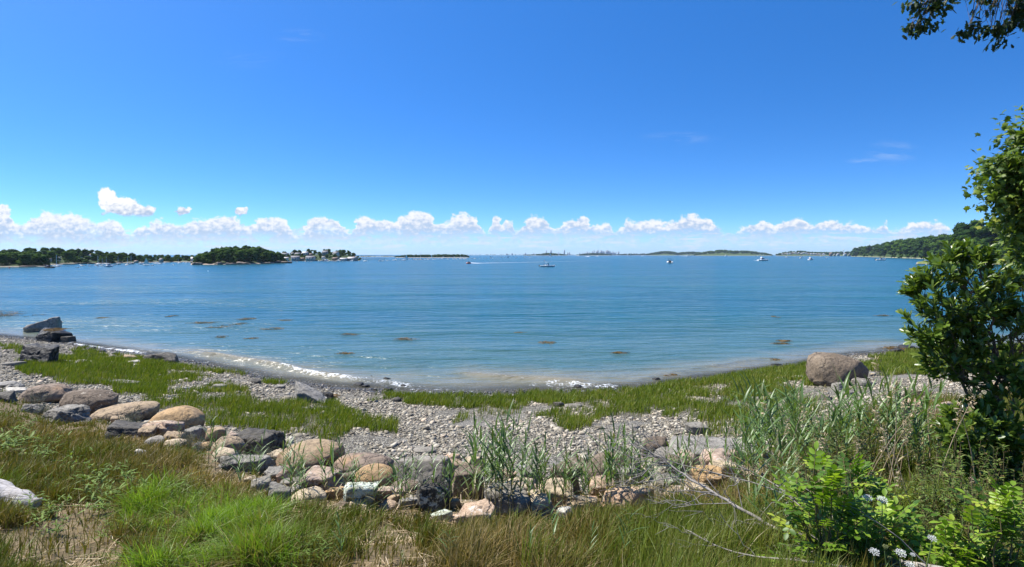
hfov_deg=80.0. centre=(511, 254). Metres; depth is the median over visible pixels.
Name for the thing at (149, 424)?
boulder
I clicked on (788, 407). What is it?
reed
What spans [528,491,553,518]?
boulder
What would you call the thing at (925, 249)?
tree
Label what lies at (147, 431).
boulder
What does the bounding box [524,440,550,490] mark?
reed
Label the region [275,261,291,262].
rock ledge
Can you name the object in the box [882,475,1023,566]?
rose bush
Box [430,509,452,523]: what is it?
boulder
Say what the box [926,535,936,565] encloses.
wild carrot
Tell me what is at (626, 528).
reed
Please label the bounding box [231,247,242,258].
tree
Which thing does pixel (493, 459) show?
reed
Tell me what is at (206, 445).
boulder
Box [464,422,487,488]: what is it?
reed
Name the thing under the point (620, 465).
reed
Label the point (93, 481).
broadleaf plant
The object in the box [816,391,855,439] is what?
reed
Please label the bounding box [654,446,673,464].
boulder
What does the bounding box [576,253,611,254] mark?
woods
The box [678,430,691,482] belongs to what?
reed
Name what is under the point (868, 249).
tree
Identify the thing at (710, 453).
reed
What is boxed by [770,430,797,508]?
reed
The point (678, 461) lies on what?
reed
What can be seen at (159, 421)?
boulder
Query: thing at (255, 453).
sea lavender
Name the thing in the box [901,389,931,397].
boulder
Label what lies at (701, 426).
grass stalk
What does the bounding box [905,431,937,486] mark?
weed
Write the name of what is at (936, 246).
tree
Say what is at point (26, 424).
broadleaf plant
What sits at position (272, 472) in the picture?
boulder
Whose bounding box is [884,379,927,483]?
reed
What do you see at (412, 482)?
boulder
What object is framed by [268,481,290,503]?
boulder
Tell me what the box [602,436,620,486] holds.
reed
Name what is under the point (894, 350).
stone
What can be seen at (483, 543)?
bank grass
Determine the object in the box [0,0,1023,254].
sky
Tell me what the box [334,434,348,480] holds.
reed
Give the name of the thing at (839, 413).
reed
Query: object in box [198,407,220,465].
reed
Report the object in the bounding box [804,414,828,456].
weed
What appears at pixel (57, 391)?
boulder
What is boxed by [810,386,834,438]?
reed
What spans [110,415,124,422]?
boulder
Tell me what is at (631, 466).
reed
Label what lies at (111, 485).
broadleaf plant
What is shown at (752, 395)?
reed
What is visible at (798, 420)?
reed
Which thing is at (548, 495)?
reed
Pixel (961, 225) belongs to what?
tree
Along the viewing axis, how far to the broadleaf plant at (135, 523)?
5.16 m
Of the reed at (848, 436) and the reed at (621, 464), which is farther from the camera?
the reed at (621, 464)
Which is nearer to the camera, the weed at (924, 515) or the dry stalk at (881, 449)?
the weed at (924, 515)
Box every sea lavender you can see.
[25,387,51,403]
[26,398,54,416]
[101,405,140,425]
[121,413,143,421]
[177,426,197,448]
[193,432,211,453]
[214,451,233,468]
[237,445,271,459]
[251,440,276,456]
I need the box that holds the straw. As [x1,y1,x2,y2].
[0,436,741,566]
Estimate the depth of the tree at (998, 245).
422.19 m
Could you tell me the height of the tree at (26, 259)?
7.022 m
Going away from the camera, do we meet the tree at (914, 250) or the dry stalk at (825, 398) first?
the dry stalk at (825, 398)
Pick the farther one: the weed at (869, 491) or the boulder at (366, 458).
the boulder at (366, 458)
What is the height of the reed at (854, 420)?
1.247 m
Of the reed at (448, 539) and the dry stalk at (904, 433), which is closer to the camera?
the reed at (448, 539)
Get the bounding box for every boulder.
[0,381,24,387]
[0,390,17,403]
[0,479,42,508]
[5,387,26,392]
[17,383,72,402]
[19,343,59,362]
[20,404,45,413]
[23,317,61,337]
[35,327,72,341]
[42,404,91,423]
[59,336,75,342]
[59,389,118,414]
[90,401,159,421]
[105,420,145,439]
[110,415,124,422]
[138,425,157,438]
[142,422,160,426]
[143,352,178,362]
[144,435,164,445]
[147,405,204,428]
[149,420,172,422]
[155,424,168,435]
[161,421,184,432]
[163,431,187,439]
[163,439,186,446]
[185,425,206,440]
[200,441,214,449]
[204,426,226,441]
[210,435,245,453]
[211,447,238,462]
[218,454,274,473]
[220,456,231,461]
[227,431,237,435]
[237,428,286,454]
[244,475,255,483]
[250,475,271,491]
[264,466,282,480]
[267,448,282,463]
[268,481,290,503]
[276,439,344,469]
[276,461,299,482]
[279,477,300,485]
[289,485,302,496]
[291,486,326,503]
[294,381,327,403]
[297,465,345,490]
[321,392,333,399]
[325,486,343,500]
[333,452,393,472]
[336,501,349,508]
[343,471,355,481]
[343,481,377,507]
[348,501,366,509]
[355,463,395,486]
[374,488,392,503]
[379,499,397,511]
[380,486,395,493]
[387,494,401,502]
[391,479,418,494]
[391,486,406,497]
[394,455,451,481]
[398,496,416,508]
[416,474,452,512]
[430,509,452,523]
[444,453,461,460]
[445,513,457,524]
[449,459,467,479]
[449,498,461,509]
[452,465,484,499]
[454,498,494,523]
[465,456,483,468]
[486,483,530,514]
[500,469,515,482]
[504,477,534,490]
[516,464,539,484]
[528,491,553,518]
[538,477,574,505]
[548,461,581,495]
[556,506,572,518]
[565,500,590,511]
[567,495,596,507]
[568,457,588,475]
[583,451,641,483]
[587,475,616,497]
[604,486,653,507]
[617,465,641,485]
[642,436,667,457]
[653,473,679,494]
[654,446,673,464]
[662,485,692,495]
[667,454,693,476]
[668,436,757,463]
[678,449,697,464]
[685,422,709,434]
[689,482,708,490]
[691,465,721,488]
[699,448,726,464]
[708,454,732,464]
[710,460,741,480]
[726,449,737,462]
[729,477,745,484]
[738,465,767,480]
[806,352,868,386]
[817,390,830,400]
[831,382,845,389]
[851,377,872,386]
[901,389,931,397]
[901,398,926,417]
[927,401,952,416]
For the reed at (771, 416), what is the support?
on the ground at (350, 445)
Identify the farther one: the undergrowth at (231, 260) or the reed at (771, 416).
the undergrowth at (231, 260)
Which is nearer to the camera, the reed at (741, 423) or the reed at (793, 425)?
the reed at (793, 425)
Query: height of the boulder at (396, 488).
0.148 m
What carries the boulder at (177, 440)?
on the ground at (350, 445)
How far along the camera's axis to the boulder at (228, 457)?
8.74 m
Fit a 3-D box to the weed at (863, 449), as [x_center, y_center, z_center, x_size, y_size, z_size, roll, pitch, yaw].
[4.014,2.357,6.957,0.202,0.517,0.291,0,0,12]
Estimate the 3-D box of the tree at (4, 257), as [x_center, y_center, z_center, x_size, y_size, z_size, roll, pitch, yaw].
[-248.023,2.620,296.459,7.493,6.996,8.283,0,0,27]
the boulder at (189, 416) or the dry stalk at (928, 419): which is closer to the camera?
the dry stalk at (928, 419)
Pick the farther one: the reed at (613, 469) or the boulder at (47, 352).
the boulder at (47, 352)
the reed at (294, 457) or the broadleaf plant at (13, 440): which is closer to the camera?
the reed at (294, 457)
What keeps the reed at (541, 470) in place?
on the ground at (350, 445)
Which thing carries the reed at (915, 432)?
on the ground at (350, 445)
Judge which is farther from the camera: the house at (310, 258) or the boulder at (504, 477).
the house at (310, 258)
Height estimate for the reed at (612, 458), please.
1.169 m
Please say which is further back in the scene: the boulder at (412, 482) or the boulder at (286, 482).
the boulder at (412, 482)
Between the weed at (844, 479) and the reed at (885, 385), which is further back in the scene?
the reed at (885, 385)
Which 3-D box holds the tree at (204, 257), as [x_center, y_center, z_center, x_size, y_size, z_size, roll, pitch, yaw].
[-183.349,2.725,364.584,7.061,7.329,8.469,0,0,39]
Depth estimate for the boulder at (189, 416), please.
14.87 m
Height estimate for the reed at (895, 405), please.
1.420 m
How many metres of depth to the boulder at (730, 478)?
8.24 m
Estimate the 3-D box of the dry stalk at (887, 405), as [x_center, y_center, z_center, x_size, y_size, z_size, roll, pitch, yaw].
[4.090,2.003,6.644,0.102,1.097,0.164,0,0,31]
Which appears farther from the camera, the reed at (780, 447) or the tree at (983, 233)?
the tree at (983, 233)
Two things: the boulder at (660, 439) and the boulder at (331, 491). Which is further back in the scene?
the boulder at (660, 439)
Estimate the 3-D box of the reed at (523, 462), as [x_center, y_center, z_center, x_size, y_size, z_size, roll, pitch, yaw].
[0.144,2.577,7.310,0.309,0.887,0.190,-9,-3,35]
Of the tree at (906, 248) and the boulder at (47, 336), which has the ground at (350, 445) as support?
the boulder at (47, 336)
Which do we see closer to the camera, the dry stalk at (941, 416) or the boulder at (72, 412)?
the dry stalk at (941, 416)
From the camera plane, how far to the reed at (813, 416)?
9.20 m
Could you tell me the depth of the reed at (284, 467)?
7.04 m
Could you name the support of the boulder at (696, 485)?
on the ground at (350, 445)
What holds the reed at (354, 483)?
on the ground at (350, 445)
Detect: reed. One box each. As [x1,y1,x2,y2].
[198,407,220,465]
[202,440,222,473]
[207,421,213,455]
[209,432,221,470]
[218,428,226,464]
[225,443,243,484]
[226,435,249,492]
[247,445,262,480]
[248,422,270,490]
[248,454,254,481]
[274,426,301,486]
[277,440,290,481]
[279,441,312,487]
[280,440,296,478]
[284,435,308,485]
[287,455,308,495]
[288,456,312,502]
[296,441,316,494]
[302,461,308,488]
[310,434,329,487]
[316,455,327,490]
[328,441,345,500]
[329,511,349,559]
[331,449,363,490]
[333,523,347,559]
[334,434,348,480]
[348,459,362,499]
[363,463,381,509]
[371,463,388,510]
[373,471,392,501]
[385,462,397,489]
[386,449,411,512]
[388,464,403,510]
[394,463,411,512]
[399,451,414,510]
[403,447,427,505]
[403,454,414,497]
[428,443,440,482]
[433,476,452,508]
[438,529,459,554]
[440,456,448,476]
[445,449,457,509]
[446,453,471,493]
[452,443,482,499]
[463,410,483,466]
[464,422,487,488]
[464,432,485,501]
[466,430,498,496]
[470,456,487,500]
[475,445,490,499]
[476,413,504,516]
[477,425,495,488]
[477,453,491,485]
[480,428,502,500]
[481,435,489,496]
[482,417,515,486]
[484,422,511,487]
[485,413,524,512]
[486,430,497,483]
[486,439,505,509]
[488,425,526,514]
[489,401,523,516]
[494,434,516,483]
[500,441,527,482]
[503,402,527,493]
[505,410,521,476]
[509,411,541,485]
[510,443,531,483]
[511,429,533,514]
[517,436,548,493]
[517,442,548,495]
[520,450,535,494]
[521,450,534,491]
[522,435,553,488]
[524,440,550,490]
[526,447,554,493]
[528,524,535,551]
[531,439,548,493]
[535,458,547,491]
[539,455,552,493]
[539,489,561,548]
[541,431,551,490]
[548,437,565,505]
[549,463,557,511]
[552,445,578,505]
[555,456,575,506]
[556,452,570,495]
[561,443,567,487]
[564,436,582,499]
[572,453,585,492]
[572,454,589,493]
[574,443,591,495]
[578,442,594,492]
[579,443,599,506]
[579,454,589,499]
[581,519,597,556]
[582,427,611,502]
[586,459,598,496]
[595,428,608,488]
[598,458,615,488]
[599,424,622,486]
[602,430,618,502]
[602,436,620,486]
[604,409,621,506]
[612,447,630,486]
[615,439,630,482]
[615,502,643,562]
[616,423,636,485]
[618,429,646,490]
[620,423,632,485]
[621,424,643,481]
[623,432,650,487]
[625,431,652,487]
[632,461,644,488]
[643,450,656,488]
[644,457,662,489]
[658,429,676,488]
[658,440,679,494]
[662,429,688,493]
[666,454,673,492]
[674,436,695,491]
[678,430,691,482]
[684,430,705,469]
[685,434,706,483]
[695,443,711,471]
[701,426,714,464]
[716,415,742,483]
[719,381,767,473]
[719,421,730,481]
[724,452,729,481]
[725,370,775,471]
[727,375,750,433]
[728,371,773,459]
[728,434,763,506]
[729,412,755,460]
[730,423,743,467]
[730,448,739,480]
[731,429,777,518]
[736,433,747,472]
[737,409,768,481]
[738,424,754,478]
[740,396,794,471]
[741,377,789,452]
[742,377,773,465]
[742,380,777,475]
[743,399,777,482]
[743,431,774,495]
[744,433,753,478]
[746,395,755,463]
[747,382,783,476]
[749,381,787,457]
[750,382,776,478]
[751,409,773,480]
[753,460,803,520]
[753,479,764,507]
[754,446,795,525]
[756,385,786,464]
[756,428,796,498]
[760,391,791,458]
[760,408,779,465]
[762,478,768,516]
[764,395,786,452]
[768,415,804,469]
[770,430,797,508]
[771,377,810,464]
[771,386,797,446]
[773,374,815,465]
[773,378,816,445]
[773,384,793,442]
[774,380,828,464]
[776,413,792,459]
[780,389,817,468]
[782,374,800,436]
[782,404,823,466]
[784,389,813,472]
[786,384,815,467]
[789,444,803,481]
[791,401,815,456]
[801,391,831,456]
[801,411,828,472]
[803,397,824,444]
[804,405,829,444]
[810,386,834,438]
[814,408,836,470]
[815,368,867,454]
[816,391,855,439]
[817,387,862,451]
[818,385,858,461]
[823,401,852,458]
[825,415,842,456]
[827,371,874,458]
[829,401,845,451]
[834,372,864,446]
[837,401,854,453]
[842,382,857,444]
[844,371,900,458]
[845,408,860,461]
[846,370,875,443]
[846,383,870,432]
[847,379,868,449]
[849,382,868,428]
[854,374,900,456]
[855,374,886,452]
[856,404,878,462]
[857,368,909,477]
[864,364,924,474]
[866,391,905,466]
[868,368,903,428]
[873,387,903,463]
[878,411,902,459]
[881,403,913,462]
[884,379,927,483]
[895,376,908,432]
[900,366,933,473]
[900,393,931,471]
[902,402,930,448]
[903,396,915,455]
[907,405,936,481]
[908,415,923,462]
[911,372,946,426]
[911,374,941,444]
[913,379,935,424]
[917,397,933,457]
[918,402,956,458]
[920,376,951,456]
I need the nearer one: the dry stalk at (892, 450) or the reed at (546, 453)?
the dry stalk at (892, 450)
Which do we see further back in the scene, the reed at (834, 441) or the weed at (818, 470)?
the reed at (834, 441)
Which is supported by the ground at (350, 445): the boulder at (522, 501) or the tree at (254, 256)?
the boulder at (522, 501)
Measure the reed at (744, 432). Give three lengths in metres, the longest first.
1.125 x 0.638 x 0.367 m
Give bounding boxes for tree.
[0,253,11,264]
[7,253,16,263]
[16,253,32,264]
[31,253,43,264]
[40,254,51,265]
[46,250,58,261]
[55,248,63,254]
[62,251,75,262]
[80,249,89,257]
[90,253,98,261]
[104,253,115,262]
[114,253,125,260]
[128,253,136,261]
[194,256,201,262]
[200,253,211,262]
[209,252,216,261]
[215,252,223,261]
[223,249,232,260]
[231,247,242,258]
[234,250,245,261]
[244,249,252,259]
[247,251,257,262]
[258,251,270,260]
[273,253,279,261]
[865,247,870,253]
[880,245,886,256]
[883,244,892,254]
[893,0,1023,52]
[894,242,902,253]
[900,243,911,254]
[911,242,919,255]
[915,236,928,249]
[918,245,929,258]
[923,238,931,250]
[929,242,940,253]
[932,239,940,250]
[936,240,943,254]
[943,238,955,244]
[952,222,969,237]
[955,228,966,238]
[957,233,972,239]
[961,228,976,237]
[962,105,1023,291]
[969,219,984,228]
[970,238,987,248]
[973,226,996,244]
[985,223,1006,240]
[994,240,1003,251]
[1000,239,1019,253]
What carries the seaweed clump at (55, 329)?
on the boulder at (47, 336)
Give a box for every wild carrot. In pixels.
[847,469,851,491]
[863,494,872,554]
[869,548,879,566]
[877,496,887,548]
[882,544,888,564]
[895,548,906,566]
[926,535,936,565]
[960,490,968,532]
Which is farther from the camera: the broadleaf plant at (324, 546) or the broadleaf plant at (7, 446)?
the broadleaf plant at (7, 446)
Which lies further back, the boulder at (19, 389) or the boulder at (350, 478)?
the boulder at (19, 389)
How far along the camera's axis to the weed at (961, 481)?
4.83 m
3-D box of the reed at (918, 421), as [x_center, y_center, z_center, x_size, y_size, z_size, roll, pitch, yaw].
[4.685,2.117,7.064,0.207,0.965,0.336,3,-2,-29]
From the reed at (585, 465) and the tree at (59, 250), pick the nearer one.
the reed at (585, 465)
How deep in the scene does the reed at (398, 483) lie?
6.80 m
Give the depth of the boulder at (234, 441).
10.06 m
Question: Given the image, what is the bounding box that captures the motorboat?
[539,263,554,266]
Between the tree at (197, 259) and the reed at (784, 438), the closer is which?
the reed at (784, 438)
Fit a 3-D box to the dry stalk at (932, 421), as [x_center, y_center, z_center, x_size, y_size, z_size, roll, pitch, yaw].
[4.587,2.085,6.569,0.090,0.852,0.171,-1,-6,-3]
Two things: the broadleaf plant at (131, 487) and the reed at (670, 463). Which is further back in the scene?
the reed at (670, 463)
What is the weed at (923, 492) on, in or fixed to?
on the ground at (350, 445)
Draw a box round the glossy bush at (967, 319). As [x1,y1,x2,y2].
[895,237,1023,490]
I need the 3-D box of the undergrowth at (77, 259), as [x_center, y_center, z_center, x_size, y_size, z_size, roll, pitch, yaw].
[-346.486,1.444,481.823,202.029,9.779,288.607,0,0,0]
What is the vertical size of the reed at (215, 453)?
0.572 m
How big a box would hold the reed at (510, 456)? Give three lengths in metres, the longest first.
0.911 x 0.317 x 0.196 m
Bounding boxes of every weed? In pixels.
[771,510,796,551]
[782,454,812,523]
[782,460,813,512]
[792,426,835,481]
[803,416,857,464]
[803,446,839,481]
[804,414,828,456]
[813,426,856,462]
[815,428,868,498]
[827,461,875,504]
[829,455,865,506]
[845,412,866,451]
[849,440,884,495]
[853,440,870,461]
[857,441,882,471]
[861,405,898,453]
[872,464,914,505]
[873,522,899,552]
[891,424,912,470]
[899,499,929,526]
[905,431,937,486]
[906,503,928,545]
[910,463,944,519]
[912,518,931,553]
[916,466,955,515]
[918,485,950,530]
[919,467,936,495]
[919,479,939,521]
[919,496,938,530]
[929,449,964,496]
[930,433,989,507]
[933,474,990,524]
[935,449,961,490]
[940,454,986,529]
[941,492,974,531]
[944,489,990,534]
[948,472,980,510]
[948,474,990,524]
[964,485,990,535]
[975,441,1023,502]
[975,451,1011,491]
[980,451,1013,499]
[983,491,1023,543]
[988,453,1022,490]
[992,527,1023,557]
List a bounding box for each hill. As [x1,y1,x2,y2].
[0,263,46,266]
[50,256,192,264]
[191,259,290,264]
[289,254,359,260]
[395,257,467,257]
[524,255,566,255]
[576,255,611,255]
[695,252,770,255]
[777,254,851,255]
[851,253,924,258]
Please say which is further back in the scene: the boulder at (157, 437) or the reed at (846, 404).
the boulder at (157, 437)
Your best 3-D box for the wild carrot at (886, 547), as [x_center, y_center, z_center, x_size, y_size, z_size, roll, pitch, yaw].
[2.329,2.010,3.766,0.107,0.454,0.035,0,0,-26]
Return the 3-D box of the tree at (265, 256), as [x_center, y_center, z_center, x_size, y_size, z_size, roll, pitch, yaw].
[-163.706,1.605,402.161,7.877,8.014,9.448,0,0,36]
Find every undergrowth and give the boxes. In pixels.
[3,261,50,265]
[25,250,190,263]
[190,258,287,263]
[285,252,360,259]
[850,247,945,257]
[944,229,1019,261]
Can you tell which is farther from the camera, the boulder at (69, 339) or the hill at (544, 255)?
the hill at (544, 255)
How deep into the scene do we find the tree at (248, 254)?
383.55 m
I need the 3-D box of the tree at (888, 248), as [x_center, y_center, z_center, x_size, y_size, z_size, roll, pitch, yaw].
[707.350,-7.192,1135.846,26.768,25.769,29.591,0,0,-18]
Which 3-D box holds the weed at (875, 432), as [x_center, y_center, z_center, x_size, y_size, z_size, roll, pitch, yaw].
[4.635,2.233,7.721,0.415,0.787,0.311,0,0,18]
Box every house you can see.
[291,256,299,260]
[305,256,315,260]
[347,256,357,260]
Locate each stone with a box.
[0,361,27,365]
[212,384,226,387]
[251,379,260,383]
[275,384,285,388]
[353,382,363,386]
[391,397,401,401]
[414,447,435,452]
[553,402,563,406]
[564,403,582,407]
[573,385,581,389]
[625,424,639,429]
[890,349,903,352]
[898,345,914,349]
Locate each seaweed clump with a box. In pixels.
[0,310,22,315]
[35,328,70,331]
[883,346,906,349]
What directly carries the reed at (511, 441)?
on the ground at (350, 445)
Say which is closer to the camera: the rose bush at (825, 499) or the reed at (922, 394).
the rose bush at (825, 499)
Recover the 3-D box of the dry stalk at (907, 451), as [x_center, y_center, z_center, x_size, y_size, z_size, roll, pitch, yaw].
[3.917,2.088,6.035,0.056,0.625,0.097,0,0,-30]
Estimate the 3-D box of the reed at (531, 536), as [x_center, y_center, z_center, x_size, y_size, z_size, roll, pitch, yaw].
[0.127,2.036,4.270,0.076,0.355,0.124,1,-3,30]
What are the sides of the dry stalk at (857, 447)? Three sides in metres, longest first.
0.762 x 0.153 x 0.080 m
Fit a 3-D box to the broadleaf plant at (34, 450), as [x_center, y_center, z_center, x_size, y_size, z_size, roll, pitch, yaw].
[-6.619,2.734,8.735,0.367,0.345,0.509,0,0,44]
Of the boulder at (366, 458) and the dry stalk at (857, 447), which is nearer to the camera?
the dry stalk at (857, 447)
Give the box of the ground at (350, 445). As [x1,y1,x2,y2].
[0,334,1006,566]
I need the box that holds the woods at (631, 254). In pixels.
[614,253,647,254]
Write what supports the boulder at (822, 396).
on the ground at (350, 445)
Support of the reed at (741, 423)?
on the ground at (350, 445)
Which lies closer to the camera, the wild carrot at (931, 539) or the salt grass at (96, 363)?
the wild carrot at (931, 539)
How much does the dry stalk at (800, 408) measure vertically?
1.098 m
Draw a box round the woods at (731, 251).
[694,250,772,255]
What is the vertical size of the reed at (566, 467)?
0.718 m
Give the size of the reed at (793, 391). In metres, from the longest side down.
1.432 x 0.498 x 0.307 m
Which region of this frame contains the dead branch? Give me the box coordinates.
[592,407,942,566]
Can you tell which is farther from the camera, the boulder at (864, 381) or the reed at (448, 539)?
the boulder at (864, 381)
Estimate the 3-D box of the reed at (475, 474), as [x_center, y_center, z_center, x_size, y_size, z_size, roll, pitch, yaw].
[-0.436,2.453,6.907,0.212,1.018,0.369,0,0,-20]
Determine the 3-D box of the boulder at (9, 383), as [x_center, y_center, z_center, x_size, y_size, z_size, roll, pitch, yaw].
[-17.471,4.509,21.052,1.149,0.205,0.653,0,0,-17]
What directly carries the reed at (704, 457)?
on the ground at (350, 445)
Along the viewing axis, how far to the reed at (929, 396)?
8.47 m
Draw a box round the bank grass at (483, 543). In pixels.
[0,388,1023,566]
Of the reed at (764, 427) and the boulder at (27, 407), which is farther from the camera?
the boulder at (27, 407)
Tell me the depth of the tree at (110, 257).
413.86 m
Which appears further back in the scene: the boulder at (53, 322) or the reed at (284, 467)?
the boulder at (53, 322)
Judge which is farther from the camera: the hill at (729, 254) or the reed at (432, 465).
the hill at (729, 254)
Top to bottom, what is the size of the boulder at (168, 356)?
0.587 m
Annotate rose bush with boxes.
[758,441,905,566]
[799,446,910,510]
[859,488,955,563]
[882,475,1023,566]
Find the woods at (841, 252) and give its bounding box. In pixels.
[776,251,850,254]
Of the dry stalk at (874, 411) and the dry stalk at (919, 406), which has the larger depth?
the dry stalk at (919, 406)
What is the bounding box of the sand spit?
[916,261,1014,264]
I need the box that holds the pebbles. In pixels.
[0,335,1017,501]
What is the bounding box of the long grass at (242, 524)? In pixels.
[72,460,356,566]
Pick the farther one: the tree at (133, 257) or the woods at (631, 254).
the woods at (631, 254)
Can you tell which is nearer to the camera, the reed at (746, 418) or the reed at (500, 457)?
the reed at (500, 457)
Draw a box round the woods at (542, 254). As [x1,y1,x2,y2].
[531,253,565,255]
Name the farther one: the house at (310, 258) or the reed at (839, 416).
the house at (310, 258)
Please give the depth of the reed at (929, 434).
7.14 m
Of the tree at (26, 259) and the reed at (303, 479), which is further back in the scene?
the tree at (26, 259)
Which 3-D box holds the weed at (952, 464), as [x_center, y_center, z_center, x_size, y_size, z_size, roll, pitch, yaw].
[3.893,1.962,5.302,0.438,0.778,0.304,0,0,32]
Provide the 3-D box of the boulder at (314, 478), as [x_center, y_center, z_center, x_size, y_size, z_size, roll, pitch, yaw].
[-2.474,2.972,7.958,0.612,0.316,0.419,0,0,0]
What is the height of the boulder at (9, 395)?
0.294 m
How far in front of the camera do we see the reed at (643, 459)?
7.08 m
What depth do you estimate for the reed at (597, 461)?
7.04 m
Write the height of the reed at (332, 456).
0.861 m
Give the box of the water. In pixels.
[0,255,1023,389]
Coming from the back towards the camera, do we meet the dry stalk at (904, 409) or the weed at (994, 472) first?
the dry stalk at (904, 409)
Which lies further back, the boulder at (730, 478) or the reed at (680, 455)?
the boulder at (730, 478)
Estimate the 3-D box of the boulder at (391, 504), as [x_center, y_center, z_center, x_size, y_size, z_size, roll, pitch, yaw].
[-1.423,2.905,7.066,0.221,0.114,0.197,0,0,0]
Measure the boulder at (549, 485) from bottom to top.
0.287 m
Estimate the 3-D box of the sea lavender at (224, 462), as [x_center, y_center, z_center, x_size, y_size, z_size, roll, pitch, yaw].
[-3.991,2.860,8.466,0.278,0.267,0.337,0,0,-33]
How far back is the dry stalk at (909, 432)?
5.98 m
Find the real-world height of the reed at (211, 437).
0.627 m
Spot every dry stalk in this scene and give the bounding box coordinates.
[760,396,784,468]
[773,417,790,484]
[788,403,806,457]
[819,384,832,440]
[820,433,830,458]
[852,437,859,453]
[865,437,887,482]
[870,355,891,442]
[870,401,918,474]
[873,405,896,492]
[880,422,907,474]
[880,423,909,502]
[883,388,889,472]
[887,381,900,483]
[889,422,913,485]
[895,470,911,506]
[899,398,908,476]
[903,434,910,478]
[911,404,923,461]
[928,357,932,465]
[928,407,947,468]
[937,381,950,464]
[939,393,976,479]
[953,400,975,498]
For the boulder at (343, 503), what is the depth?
6.90 m
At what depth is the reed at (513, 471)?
6.85 m
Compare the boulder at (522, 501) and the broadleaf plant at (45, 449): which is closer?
the boulder at (522, 501)
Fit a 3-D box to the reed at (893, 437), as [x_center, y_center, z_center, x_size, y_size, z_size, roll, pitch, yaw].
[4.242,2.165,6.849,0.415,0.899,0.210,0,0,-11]
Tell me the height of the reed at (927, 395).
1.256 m
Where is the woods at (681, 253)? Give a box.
[678,251,701,254]
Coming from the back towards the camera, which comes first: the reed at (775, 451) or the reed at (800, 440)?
the reed at (800, 440)
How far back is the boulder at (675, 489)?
7.57 m
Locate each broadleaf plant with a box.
[0,423,25,451]
[0,426,30,448]
[2,430,38,454]
[12,489,49,512]
[18,418,36,432]
[25,499,55,528]
[30,431,71,456]
[33,443,54,461]
[36,513,70,533]
[42,494,68,517]
[45,474,77,488]
[57,447,92,472]
[67,483,117,513]
[73,463,111,502]
[79,459,101,483]
[94,520,111,540]
[96,475,135,493]
[105,475,150,500]
[112,460,149,487]
[122,510,142,532]
[155,476,190,496]
[175,503,199,522]
[296,533,332,564]
[314,542,330,566]
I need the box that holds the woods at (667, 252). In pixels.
[646,251,677,254]
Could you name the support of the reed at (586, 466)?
on the ground at (350, 445)
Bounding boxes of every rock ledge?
[236,262,248,264]
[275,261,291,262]
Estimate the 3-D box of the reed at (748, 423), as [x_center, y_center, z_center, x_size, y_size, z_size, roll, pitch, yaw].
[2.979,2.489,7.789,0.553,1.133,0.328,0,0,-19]
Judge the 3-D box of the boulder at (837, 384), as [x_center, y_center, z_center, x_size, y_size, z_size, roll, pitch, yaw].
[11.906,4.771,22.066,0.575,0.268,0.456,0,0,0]
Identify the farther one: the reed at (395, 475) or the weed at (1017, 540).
the reed at (395, 475)
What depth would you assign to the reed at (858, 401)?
7.61 m
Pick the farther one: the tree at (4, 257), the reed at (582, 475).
the tree at (4, 257)
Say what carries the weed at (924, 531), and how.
on the ground at (350, 445)
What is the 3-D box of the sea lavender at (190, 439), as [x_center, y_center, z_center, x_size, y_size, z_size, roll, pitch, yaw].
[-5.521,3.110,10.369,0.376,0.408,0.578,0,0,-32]
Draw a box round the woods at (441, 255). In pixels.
[395,254,469,257]
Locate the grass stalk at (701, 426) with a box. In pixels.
[688,384,713,483]
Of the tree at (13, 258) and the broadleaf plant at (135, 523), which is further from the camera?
the tree at (13, 258)
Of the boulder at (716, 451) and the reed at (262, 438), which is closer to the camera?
the reed at (262, 438)
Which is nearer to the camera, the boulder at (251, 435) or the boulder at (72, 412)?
the boulder at (251, 435)
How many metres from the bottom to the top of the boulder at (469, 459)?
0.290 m
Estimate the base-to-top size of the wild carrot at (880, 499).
0.611 m
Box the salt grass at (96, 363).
[0,342,1023,439]
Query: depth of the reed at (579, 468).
7.25 m
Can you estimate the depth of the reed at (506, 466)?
6.82 m
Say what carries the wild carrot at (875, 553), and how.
on the ground at (350, 445)
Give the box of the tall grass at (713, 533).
[501,443,899,566]
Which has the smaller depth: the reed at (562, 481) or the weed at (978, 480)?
the weed at (978, 480)
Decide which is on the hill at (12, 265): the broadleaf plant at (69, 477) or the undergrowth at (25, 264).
the undergrowth at (25, 264)
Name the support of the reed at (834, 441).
on the ground at (350, 445)
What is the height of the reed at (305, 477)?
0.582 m
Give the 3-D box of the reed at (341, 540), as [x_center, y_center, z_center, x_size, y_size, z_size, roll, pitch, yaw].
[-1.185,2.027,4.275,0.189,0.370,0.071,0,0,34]
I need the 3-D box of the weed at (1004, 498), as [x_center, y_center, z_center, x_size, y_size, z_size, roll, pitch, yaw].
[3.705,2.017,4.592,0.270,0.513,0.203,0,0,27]
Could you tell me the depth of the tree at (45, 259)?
303.61 m
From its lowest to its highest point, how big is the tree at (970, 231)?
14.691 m
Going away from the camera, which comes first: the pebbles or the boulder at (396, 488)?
the boulder at (396, 488)
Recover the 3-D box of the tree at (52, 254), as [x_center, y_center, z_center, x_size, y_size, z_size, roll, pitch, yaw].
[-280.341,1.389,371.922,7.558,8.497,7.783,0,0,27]
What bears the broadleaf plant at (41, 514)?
on the ground at (350, 445)
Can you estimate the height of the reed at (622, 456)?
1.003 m
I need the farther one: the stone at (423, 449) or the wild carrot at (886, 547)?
the stone at (423, 449)
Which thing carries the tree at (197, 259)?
on the hill at (246, 260)
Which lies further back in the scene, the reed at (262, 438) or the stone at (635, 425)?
the stone at (635, 425)
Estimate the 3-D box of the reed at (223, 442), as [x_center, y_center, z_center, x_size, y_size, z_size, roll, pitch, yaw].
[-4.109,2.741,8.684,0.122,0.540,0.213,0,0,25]
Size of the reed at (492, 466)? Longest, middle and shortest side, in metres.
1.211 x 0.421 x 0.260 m

